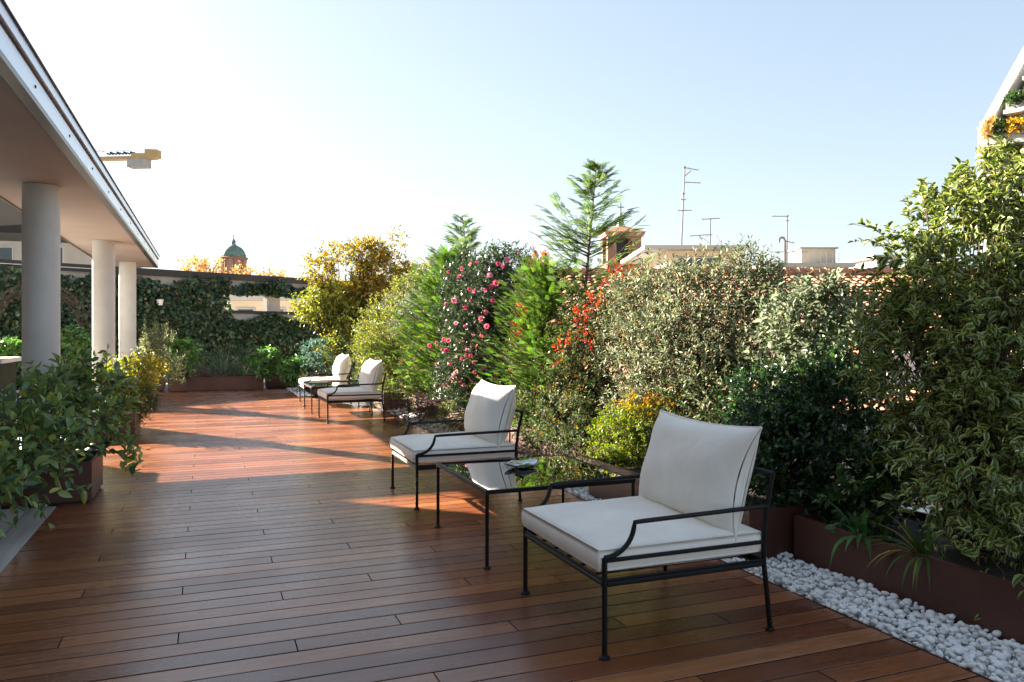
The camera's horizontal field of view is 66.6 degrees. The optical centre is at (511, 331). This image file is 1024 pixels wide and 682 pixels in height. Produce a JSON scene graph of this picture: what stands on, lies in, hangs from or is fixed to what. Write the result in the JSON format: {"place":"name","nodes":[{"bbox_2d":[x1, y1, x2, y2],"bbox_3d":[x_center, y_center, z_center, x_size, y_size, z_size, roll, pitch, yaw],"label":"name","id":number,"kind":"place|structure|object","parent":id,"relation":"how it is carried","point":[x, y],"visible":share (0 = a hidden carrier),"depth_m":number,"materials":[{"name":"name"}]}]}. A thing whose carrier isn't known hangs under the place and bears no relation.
{"place":"outdoors","nodes":[
{"label":"outdoors","id":0,"kind":"place"},
{"bbox_2d":[0,407,95,538],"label":"stone floor","id":1,"kind":"structure","parent":0,"point":[5,527],"depth_m":6.12,"materials":[{"name":"stone"}]},
{"bbox_2d":[0,357,21,447],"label":"marble counter","id":2,"kind":"object","parent":1,"relation":"on","point":[7,370],"visible":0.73,"depth_m":9.08,"materials":[{"name":"stone"}]},
{"bbox_2d":[0,335,21,368],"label":"fatsia","id":3,"kind":"object","parent":1,"relation":"on","point":[10,347],"visible":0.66,"depth_m":14.28,"materials":[{"name":"green plant"}]},
{"bbox_2d":[22,183,59,440],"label":"column","id":4,"kind":"structure","parent":1,"relation":"on","point":[40,272],"depth_m":7.35,"materials":[{"name":"paint"}]},
{"bbox_2d":[92,240,114,400],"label":"column","id":5,"kind":"structure","parent":1,"relation":"on","point":[103,293],"depth_m":11.94,"materials":[{"name":"paint"}]},
{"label":"planter","id":6,"kind":"object","parent":1,"relation":"on","visible":0},
{"bbox_2d":[0,366,98,536],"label":"broad leaved shrub","id":7,"kind":"object","parent":6,"relation":"in","point":[30,415],"visible":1,"depth_m":5.60,"materials":[{"name":"green plant"}]},
{"bbox_2d":[0,241,140,267],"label":"apartment block","id":8,"kind":"structure","parent":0,"point":[69,252],"depth_m":48.00,"materials":[{"name":"grey paint"}]},
{"bbox_2d":[0,246,13,259],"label":"window","id":9,"kind":"structure","parent":8,"relation":"in","point":[6,252],"depth_m":47.97,"materials":[{"name":"glass"}]},
{"bbox_2d":[60,246,63,262],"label":"window","id":10,"kind":"structure","parent":8,"relation":"in","point":[61,247],"depth_m":47.93,"materials":[{"name":"glass"}]},
{"bbox_2d":[16,382,298,449],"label":"terrace slab","id":11,"kind":"structure","parent":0,"point":[165,390],"depth_m":20.26,"materials":[{"name":"grey paint"}]},
{"bbox_2d":[0,199,67,242],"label":"penthouse","id":12,"kind":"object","parent":11,"relation":"on","point":[10,223],"visible":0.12,"depth_m":10.15,"materials":[{"name":"paint"}]},
{"bbox_2d":[0,0,159,267],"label":"canopy","id":13,"kind":"object","parent":12,"relation":"attached to","point":[44,138],"visible":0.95,"depth_m":6.50,"materials":[{"name":"paint"}]},
{"bbox_2d":[60,323,91,369],"bbox_3d":[-9.839,0.485,17.490,1.170,1.338,1.036,0,0,-21],"label":"fatsia","id":14,"kind":"object","parent":11,"relation":"on","point":[84,338],"visible":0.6,"depth_m":17.33,"materials":[{"name":"green plant"}]},
{"bbox_2d":[119,262,135,382],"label":"column","id":15,"kind":"structure","parent":11,"relation":"on","point":[127,307],"depth_m":15.62,"materials":[{"name":"paint"}]},
{"bbox_2d":[136,375,164,391],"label":"planter","id":16,"kind":"object","parent":11,"relation":"on","point":[161,388],"visible":0.06,"depth_m":19.09,"materials":[{"name":"metal"}]},
{"bbox_2d":[0,259,435,388],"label":"garden wall","id":17,"kind":"structure","parent":11,"relation":"on","point":[270,303],"depth_m":23.99,"materials":[{"name":"grey paint"}]},
{"bbox_2d":[0,265,235,389],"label":"ivy","id":18,"kind":"object","parent":17,"relation":"attached to","point":[166,293],"visible":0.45,"depth_m":22.98,"materials":[{"name":"green plant"}]},
{"bbox_2d":[0,284,89,326],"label":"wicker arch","id":19,"kind":"structure","parent":18,"relation":"attached to","point":[66,297],"depth_m":17.89,"materials":[{"name":"wicker"}]},
{"bbox_2d":[156,294,163,305],"bbox_3d":[-10.490,-0.927,23.005,0.677,0.364,0.259,0,0,39],"label":"wall lantern","id":20,"kind":"object","parent":17,"relation":"attached to","point":[160,299],"depth_m":22.80,"materials":[{"name":"white glass"}]},
{"bbox_2d":[229,278,366,374],"bbox_3d":[-6.949,-0.103,27.142,0.530,3.380,7.453,0,0,39],"label":"ivy","id":21,"kind":"object","parent":17,"relation":"attached to","point":[277,331],"visible":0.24,"depth_m":25.91,"materials":[{"name":"green plant"}]},
{"bbox_2d":[92,389,373,643],"bbox_3d":[-2.249,1.504,8.678,4.840,0.008,23.800,0,0,-21],"label":"deck underlay","id":22,"kind":"object","parent":11,"relation":"on","point":[353,403],"depth_m":15.78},
{"bbox_2d":[0,506,55,572],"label":"border board","id":23,"kind":"object","parent":22,"relation":"on","point":[13,542],"visible":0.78,"depth_m":5.56,"materials":[{"name":"stone"}]},
{"bbox_2d":[168,375,263,391],"bbox_3d":[-7.346,1.300,19.381,2.200,0.380,0.750,0,0,-21],"label":"planter","id":24,"kind":"object","parent":22,"relation":"on","point":[226,383],"visible":0.77,"depth_m":19.05,"materials":[{"name":"metal"}]},
{"bbox_2d":[161,335,204,379],"bbox_3d":[-7.859,0.628,18.620,0.967,1.104,1.078,0,0,29],"label":"fatsia","id":25,"kind":"object","parent":24,"relation":"on","point":[180,345],"visible":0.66,"depth_m":18.54,"materials":[{"name":"green plant"}]},
{"bbox_2d":[138,340,263,385],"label":"hedge shrub","id":26,"kind":"object","parent":24,"relation":"in","point":[204,370],"visible":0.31,"depth_m":20.25,"materials":[{"name":"green plant"}]},
{"bbox_2d":[210,347,241,374],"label":"grass tuft","id":27,"kind":"object","parent":24,"relation":"in","point":[224,366],"visible":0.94,"depth_m":19.81,"materials":[{"name":"green plant"}]},
{"bbox_2d":[233,360,252,375],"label":"grass tuft","id":28,"kind":"object","parent":24,"relation":"on","point":[241,372],"visible":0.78,"depth_m":19.93,"materials":[{"name":"green plant"}]},
{"bbox_2d":[245,345,285,381],"bbox_3d":[-6.063,0.782,19.198,0.993,0.914,0.997,0,0,40],"label":"fatsia","id":29,"kind":"object","parent":24,"relation":"in","point":[274,360],"visible":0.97,"depth_m":19.03,"materials":[{"name":"green plant"}]},
{"bbox_2d":[304,375,350,396],"bbox_3d":[-4.470,1.300,19.034,1.000,0.380,2.300,0,0,-21],"label":"planter","id":30,"kind":"object","parent":22,"relation":"on","point":[314,393],"visible":0.04,"depth_m":18.04,"materials":[{"name":"metal"}]},
{"bbox_2d":[285,338,351,389],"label":"blue green shrub","id":31,"kind":"object","parent":30,"relation":"in","point":[316,356],"visible":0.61,"depth_m":18.71,"materials":[{"name":"green plant"}]},
{"bbox_2d":[288,224,441,376],"bbox_3d":[-3.694,-0.741,19.209,3.900,3.808,1.944,0,0,12],"label":"maple tree","id":32,"kind":"object","parent":30,"relation":"on","point":[335,320],"visible":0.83,"depth_m":19.03,"materials":[{"name":"yellow plant"}]},
{"bbox_2d":[0,389,995,681],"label":"deck","id":33,"kind":"structure","parent":22,"relation":"on","point":[278,535],"depth_m":4.35,"materials":[{"name":"brown wood"}]},
{"bbox_2d":[1,450,102,509],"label":"planter","id":34,"kind":"object","parent":33,"relation":"on","point":[92,470],"visible":0.31,"depth_m":6.54,"materials":[{"name":"metal"}]},
{"bbox_2d":[5,332,150,475],"bbox_3d":[-3.940,0.766,7.003,1.257,1.528,1.450,0,0,-21],"label":"broad leaved shrub","id":35,"kind":"object","parent":34,"relation":"in","point":[90,396],"visible":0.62,"depth_m":6.99,"materials":[{"name":"green plant"}]},
{"bbox_2d":[82,410,140,441],"bbox_3d":[-5.651,1.298,10.941,0.724,0.385,1.000,0,0,-21],"label":"planter","id":36,"kind":"object","parent":33,"relation":"on","point":[133,423],"visible":0.08,"depth_m":10.59,"materials":[{"name":"metal"}]},
{"bbox_2d":[92,349,171,425],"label":"yellow leaved shrub","id":37,"kind":"object","parent":36,"relation":"in","point":[140,387],"visible":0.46,"depth_m":11.26,"materials":[{"name":"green plant"}]},
{"bbox_2d":[118,387,157,409],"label":"planter","id":38,"kind":"object","parent":33,"relation":"on","point":[156,390],"visible":0.02,"depth_m":14.47,"materials":[{"name":"metal"}]},
{"bbox_2d":[131,310,186,388],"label":"grey leaved shrub","id":39,"kind":"object","parent":38,"relation":"on","point":[152,343],"visible":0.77,"depth_m":15.07,"materials":[{"name":"green plant"}]},
{"bbox_2d":[286,388,313,395],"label":"pebbles","id":40,"kind":"object","parent":33,"relation":"on","point":[292,390],"visible":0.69,"depth_m":18.36,"materials":[{"name":"white stone"}]},
{"bbox_2d":[277,354,314,390],"bbox_3d":[-5.190,0.993,18.785,0.894,0.883,0.758,0,0,29],"label":"fatsia","id":41,"kind":"object","parent":40,"relation":"on","point":[291,377],"visible":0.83,"depth_m":18.67,"materials":[{"name":"green plant"}]},
{"bbox_2d":[299,353,352,403],"bbox_3d":[-3.793,0.956,15.863,0.988,0.988,0.972,0,0,-20],"label":"lounge chair","id":42,"kind":"object","parent":33,"relation":"on","point":[342,365],"visible":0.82,"depth_m":15.61,"materials":[{"name":"fabric"}]},
{"bbox_2d":[303,382,370,413],"bbox_3d":[-3.232,1.210,14.352,1.068,0.478,1.128,0,0,-21],"label":"glass table","id":43,"kind":"object","parent":33,"relation":"on","point":[321,385],"visible":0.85,"depth_m":14.28,"materials":[{"name":"black metal"}]},
{"bbox_2d":[317,358,385,423],"bbox_3d":[-2.651,0.956,12.890,0.988,0.988,0.972,0,0,-22],"label":"lounge chair","id":44,"kind":"object","parent":33,"relation":"on","point":[371,375],"visible":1,"depth_m":12.62,"materials":[{"name":"fabric"}]},
{"bbox_2d":[378,392,458,432],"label":"purple shrub","id":45,"kind":"object","parent":33,"relation":"on","point":[426,411],"visible":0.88,"depth_m":11.18,"materials":[{"name":"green plant"}]},
{"bbox_2d":[416,386,472,433],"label":"yellow green cushion shrub","id":46,"kind":"object","parent":33,"relation":"on","point":[461,416],"visible":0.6,"depth_m":10.49,"materials":[{"name":"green plant"}]},
{"bbox_2d":[390,379,523,509],"bbox_3d":[-0.507,0.956,6.941,0.988,0.988,0.972,0,0,-21],"label":"lounge chair","id":47,"kind":"object","parent":33,"relation":"on","point":[490,410],"visible":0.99,"depth_m":6.68,"materials":[{"name":"fabric"}]},
{"bbox_2d":[435,454,634,569],"bbox_3d":[0.124,1.210,5.453,1.068,0.478,1.128,0,0,-21],"label":"glass table","id":48,"kind":"object","parent":33,"relation":"on","point":[487,477],"visible":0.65,"depth_m":5.30,"materials":[{"name":"glass"}]},
{"bbox_2d":[504,458,538,467],"bbox_3d":[0.088,0.951,5.599,0.206,0.035,0.320,0,0,40],"label":"glass dish","id":49,"kind":"object","parent":48,"relation":"on","point":[533,462],"visible":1,"depth_m":5.63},
{"bbox_2d":[521,409,775,660],"bbox_3d":[0.672,0.956,4.051,0.988,0.988,0.972,0,0,-21],"label":"lounge chair","id":50,"kind":"object","parent":33,"relation":"on","point":[686,505],"visible":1,"depth_m":3.81,"materials":[{"name":"fabric"}]},
{"bbox_2d":[387,408,1023,681],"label":"pebble bed","id":51,"kind":"object","parent":22,"relation":"on","point":[976,649],"visible":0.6,"depth_m":3.87,"materials":[{"name":"white stone"}]},
{"bbox_2d":[576,387,710,487],"bbox_3d":[1.150,0.987,6.921,1.209,1.018,1.087,0,0,32],"label":"nandina","id":52,"kind":"object","parent":51,"relation":"on","point":[624,446],"visible":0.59,"depth_m":6.85,"materials":[{"name":"yellow plant"}]},
{"bbox_2d":[265,373,295,388],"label":"planter","id":53,"kind":"object","parent":11,"relation":"on","point":[275,383],"visible":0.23,"depth_m":20.09,"materials":[{"name":"metal"}]},
{"bbox_2d":[296,332,391,393],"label":"hedge shrub","id":54,"kind":"object","parent":11,"relation":"on","point":[353,377],"visible":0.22,"depth_m":18.14,"materials":[{"name":"green plant"}]},
{"bbox_2d":[356,382,425,410],"bbox_3d":[-2.447,1.300,15.799,1.000,0.380,3.200,0,0,-21],"label":"planter","id":55,"kind":"object","parent":11,"relation":"on","point":[385,403],"visible":0.11,"depth_m":14.22,"materials":[{"name":"metal"}]},
{"bbox_2d":[344,267,447,408],"bbox_3d":[-2.170,0.116,14.857,1.950,2.790,2.107,0,0,-21],"label":"yellow green shrub","id":56,"kind":"object","parent":55,"relation":"in","point":[368,336],"visible":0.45,"depth_m":14.72,"materials":[{"name":"green plant"}]},
{"bbox_2d":[407,393,460,425],"bbox_3d":[-1.038,1.300,13.103,0.850,0.380,2.650,0,0,-21],"label":"planter","id":57,"kind":"object","parent":11,"relation":"on","point":[428,405],"visible":0.05,"depth_m":13.08,"materials":[{"name":"metal"}]},
{"bbox_2d":[388,267,452,381],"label":"grey leaved shrub","id":58,"kind":"object","parent":57,"relation":"on","point":[406,307],"visible":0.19,"depth_m":14.21,"materials":[{"name":"green plant"}]},
{"bbox_2d":[384,337,458,416],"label":"mixed shrub","id":59,"kind":"object","parent":57,"relation":"in","point":[419,370],"visible":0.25,"depth_m":13.08,"materials":[{"name":"green plant"}]},
{"bbox_2d":[368,244,479,415],"bbox_3d":[-1.343,-0.027,12.696,2.176,2.794,2.062,0,0,-21],"label":"conifer","id":60,"kind":"object","parent":57,"relation":"in","point":[423,358],"visible":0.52,"depth_m":12.43,"materials":[{"name":"green plant"}]},
{"bbox_2d":[431,211,501,347],"bbox_3d":[-0.640,-0.404,12.379,1.365,3.119,1.408,0,0,-21],"label":"conifer","id":61,"kind":"object","parent":57,"relation":"on","point":[470,237],"visible":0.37,"depth_m":12.44,"materials":[{"name":"green plant"}]},
{"bbox_2d":[450,404,524,442],"bbox_3d":[-0.088,1.290,10.683,0.850,0.400,2.450,0,0,-21],"label":"planter","id":62,"kind":"object","parent":11,"relation":"on","point":[508,438],"visible":0.03,"depth_m":11.05,"materials":[{"name":"metal"}]},
{"bbox_2d":[421,238,536,415],"bbox_3d":[-0.423,-0.047,10.757,1.795,2.523,1.610,0,0,-21],"label":"camellia","id":63,"kind":"object","parent":62,"relation":"in","point":[492,271],"visible":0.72,"depth_m":10.47,"materials":[{"name":"green plant"}]},
{"bbox_2d":[498,245,550,418],"bbox_3d":[0.201,0.070,9.377,0.747,2.170,0.824,0,0,-21],"label":"nandina","id":64,"kind":"object","parent":62,"relation":"on","point":[542,253],"visible":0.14,"depth_m":9.34,"materials":[{"name":"green plant"}]},
{"bbox_2d":[511,424,643,462],"bbox_3d":[0.841,1.290,8.319,0.850,0.400,2.530,0,0,-21],"label":"planter","id":65,"kind":"object","parent":11,"relation":"on","point":[544,452],"visible":0.02,"depth_m":8.31,"materials":[{"name":"metal"}]},
{"bbox_2d":[459,247,604,434],"bbox_3d":[0.345,0.198,8.913,1.805,2.266,1.886,0,0,-21],"label":"conifer","id":66,"kind":"object","parent":65,"relation":"in","point":[542,289],"visible":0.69,"depth_m":8.75,"materials":[{"name":"green plant"}]},
{"bbox_2d":[444,158,678,393],"bbox_3d":[0.738,-0.374,9.038,2.425,3.057,2.571,0,0,40],"label":"conifer","id":67,"kind":"object","parent":65,"relation":"on","point":[592,184],"visible":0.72,"depth_m":8.57,"materials":[{"name":"green plant"}]},
{"bbox_2d":[509,362,624,460],"bbox_3d":[0.490,0.894,7.994,1.277,1.173,1.823,0,0,-42],"label":"mixed shrub","id":68,"kind":"object","parent":65,"relation":"in","point":[567,433],"visible":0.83,"depth_m":7.80,"materials":[{"name":"green plant"}]},
{"bbox_2d":[531,258,640,441],"bbox_3d":[0.765,0.274,8.068,1.112,2.093,1.193,0,0,-21],"label":"nandina","id":69,"kind":"object","parent":65,"relation":"on","point":[573,369],"visible":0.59,"depth_m":8.06,"materials":[{"name":"green plant"}]},
{"bbox_2d":[583,233,813,444],"bbox_3d":[1.631,0.151,6.991,1.579,2.017,2.293,0,0,-21],"label":"silver leaved shrub","id":70,"kind":"object","parent":65,"relation":"on","point":[705,352],"visible":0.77,"depth_m":6.78,"materials":[{"name":"green plant"}]},
{"bbox_2d":[589,454,844,559],"bbox_3d":[1.593,1.300,6.036,1.120,0.380,2.170,0,0,-21],"label":"planter","id":71,"kind":"object","parent":11,"relation":"on","point":[780,533],"visible":0.14,"depth_m":4.94,"materials":[{"name":"metal"}]},
{"bbox_2d":[650,358,773,424],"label":"undergrowth shrub","id":72,"kind":"object","parent":71,"relation":"in","point":[714,400],"visible":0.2,"depth_m":6.33,"materials":[{"name":"green plant"}]},
{"bbox_2d":[738,268,902,416],"bbox_3d":[2.249,0.341,5.800,1.063,1.636,1.230,0,0,-21],"label":"round leaved shrub","id":73,"kind":"object","parent":71,"relation":"on","point":[788,332],"visible":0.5,"depth_m":5.77,"materials":[{"name":"green plant"}]},
{"bbox_2d":[794,506,1023,646],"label":"planter","id":74,"kind":"object","parent":11,"relation":"on","point":[964,589],"visible":0.51,"depth_m":4.07,"materials":[{"name":"metal"}]},
{"bbox_2d":[712,329,941,536],"bbox_3d":[2.074,0.707,5.212,1.623,1.455,1.220,0,0,42],"label":"evergreen shrub","id":75,"kind":"object","parent":74,"relation":"in","point":[800,428],"visible":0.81,"depth_m":5.05,"materials":[{"name":"green plant"}]},
{"bbox_2d":[818,494,870,567],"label":"strap leaved plant","id":76,"kind":"object","parent":74,"relation":"in","point":[861,531],"visible":0.95,"depth_m":4.40,"materials":[{"name":"green plant"}]},
{"bbox_2d":[812,389,934,541],"bbox_3d":[2.189,0.831,4.666,0.743,1.002,0.621,0,0,3],"label":"leafy shrub","id":77,"kind":"object","parent":74,"relation":"in","point":[845,478],"visible":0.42,"depth_m":4.59,"materials":[{"name":"green plant"}]},
{"bbox_2d":[860,512,936,591],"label":"strap leaved plant","id":78,"kind":"object","parent":74,"relation":"in","point":[919,549],"visible":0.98,"depth_m":4.02,"materials":[{"name":"green plant"}]},
{"bbox_2d":[825,134,1023,619],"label":"variegated shrub","id":79,"kind":"object","parent":74,"relation":"in","point":[973,376],"visible":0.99,"depth_m":4.19,"materials":[{"name":"green plant"}]},
{"bbox_2d":[900,505,1022,535],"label":"parapet","id":80,"kind":"structure","parent":11,"relation":"on","point":[922,510],"depth_m":5.65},
{"bbox_2d":[220,234,247,307],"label":"domed tower","id":81,"kind":"structure","parent":0,"point":[233,253],"depth_m":148.22,"materials":[{"name":"brick"}]},
{"bbox_2d":[224,295,309,381],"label":"house","id":82,"kind":"structure","parent":0,"point":[248,303],"depth_m":36.00,"materials":[{"name":"beige paint"}]},
{"bbox_2d":[236,308,254,310],"bbox_3d":[-12.287,-0.669,35.969,0.860,0.860,0.057,0,0,0],"label":"window","id":83,"kind":"structure","parent":82,"relation":"in","point":[239,309],"depth_m":35.97,"materials":[{"name":"glass"}]},
{"bbox_2d":[425,257,471,387],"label":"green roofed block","id":84,"kind":"structure","parent":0,"point":[426,258],"depth_m":90.00,"materials":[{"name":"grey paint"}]},
{"bbox_2d":[5,0,1023,289],"label":"sky","id":85,"kind":"structure","parent":0,"point":[280,127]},
{"bbox_2d":[597,203,645,268],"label":"bell tower","id":86,"kind":"structure","parent":0,"point":[616,249],"depth_m":93.12,"materials":[{"name":"brick"}]},
{"bbox_2d":[620,245,747,268],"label":"attic block","id":87,"kind":"structure","parent":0,"point":[680,251],"depth_m":42.00,"materials":[{"name":"beige paint"}]},
{"bbox_2d":[674,257,693,267],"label":"window","id":88,"kind":"structure","parent":87,"relation":"in","point":[691,260],"depth_m":41.97,"materials":[{"name":"glass"}]},
{"bbox_2d":[677,166,700,244],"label":"tv aerial","id":89,"kind":"object","parent":87,"relation":"on","point":[683,193],"visible":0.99,"depth_m":43.97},
{"bbox_2d":[689,217,720,244],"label":"tv aerial","id":90,"kind":"object","parent":87,"relation":"on","point":[709,234],"visible":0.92,"depth_m":43.97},
{"bbox_2d":[705,257,724,267],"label":"window","id":91,"kind":"structure","parent":87,"relation":"in","point":[708,258],"depth_m":41.97,"materials":[{"name":"glass"}]},
{"bbox_2d":[752,236,855,267],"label":"terrace block","id":92,"kind":"structure","parent":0,"point":[811,257],"depth_m":47.00,"materials":[{"name":"beige paint"}]},
{"bbox_2d":[772,215,795,267],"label":"tv aerial","id":93,"kind":"object","parent":92,"relation":"on","point":[787,220],"visible":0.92,"depth_m":45.97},
{"bbox_2d":[978,47,1023,262],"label":"planted tower","id":94,"kind":"structure","parent":0,"point":[1014,79],"depth_m":82.85,"materials":[{"name":"white painted plaster"},{"name":"leaf"},{"name":"flower petals"}]},
{"bbox_2d":[976,113,999,141],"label":"balcony shrub","id":95,"kind":"object","parent":94,"relation":"on","point":[989,121],"visible":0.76,"depth_m":83.43,"materials":[{"name":"yellow plant"}]},
{"bbox_2d":[977,149,1002,178],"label":"balcony shrub","id":96,"kind":"object","parent":94,"relation":"on","point":[985,161],"visible":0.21,"depth_m":83.76,"materials":[{"name":"green plant"}]},
{"bbox_2d":[975,136,1021,156],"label":"balcony shrub","id":97,"kind":"object","parent":94,"relation":"on","point":[1013,146],"visible":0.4,"depth_m":82.39,"materials":[{"name":"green plant"}]},
{"bbox_2d":[988,117,1010,137],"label":"balcony shrub","id":98,"kind":"object","parent":94,"relation":"on","point":[1002,122],"visible":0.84,"depth_m":82.48,"materials":[{"name":"green plant"}]},
{"bbox_2d":[991,152,1019,181],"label":"balcony shrub","id":99,"kind":"object","parent":94,"relation":"on","point":[1010,156],"visible":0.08,"depth_m":81.77,"materials":[{"name":"green plant"}]},
{"bbox_2d":[1000,89,1023,107],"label":"balcony shrub","id":100,"kind":"object","parent":94,"relation":"on","point":[1014,97],"visible":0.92,"depth_m":81.51,"materials":[{"name":"green plant"}]},
{"bbox_2d":[1001,114,1023,138],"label":"balcony shrub","id":101,"kind":"object","parent":94,"relation":"on","point":[1013,121],"visible":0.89,"depth_m":81.73,"materials":[{"name":"yellow plant"}]},
{"bbox_3d":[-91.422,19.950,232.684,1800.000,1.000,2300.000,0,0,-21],"label":"ground","id":102,"kind":"structure","parent":0,"visible":0},
{"bbox_2d":[95,149,160,168],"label":"tower crane","id":103,"kind":"object","parent":102,"relation":"on","point":[134,160],"visible":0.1,"depth_m":156.96,"materials":[{"name":"metal"}]},
{"bbox_2d":[173,252,224,272],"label":"autumn tree","id":104,"kind":"object","parent":102,"relation":"on","point":[202,266],"visible":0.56,"depth_m":43.70,"materials":[{"name":"yellow plant"}]},
{"bbox_2d":[213,260,257,274],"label":"autumn tree","id":105,"kind":"object","parent":102,"relation":"on","point":[250,271],"visible":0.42,"depth_m":43.95,"materials":[{"name":"yellow plant"}]},
{"bbox_2d":[254,262,295,277],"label":"autumn tree","id":106,"kind":"object","parent":102,"relation":"on","point":[272,271],"visible":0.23,"depth_m":43.75,"materials":[{"name":"yellow plant"}]},
{"bbox_2d":[455,327,538,397],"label":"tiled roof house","id":107,"kind":"structure","parent":102,"relation":"on","point":[486,364],"depth_m":21.67,"materials":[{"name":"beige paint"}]},
{"bbox_2d":[546,267,1023,512],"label":"tiled roof house","id":108,"kind":"structure","parent":102,"relation":"on","point":[858,280],"depth_m":21.65,"materials":[{"name":"ceramic"}]},
{"bbox_2d":[837,255,897,267],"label":"white block","id":109,"kind":"structure","parent":102,"relation":"on","point":[860,261],"depth_m":61.46,"materials":[{"name":"concrete"}]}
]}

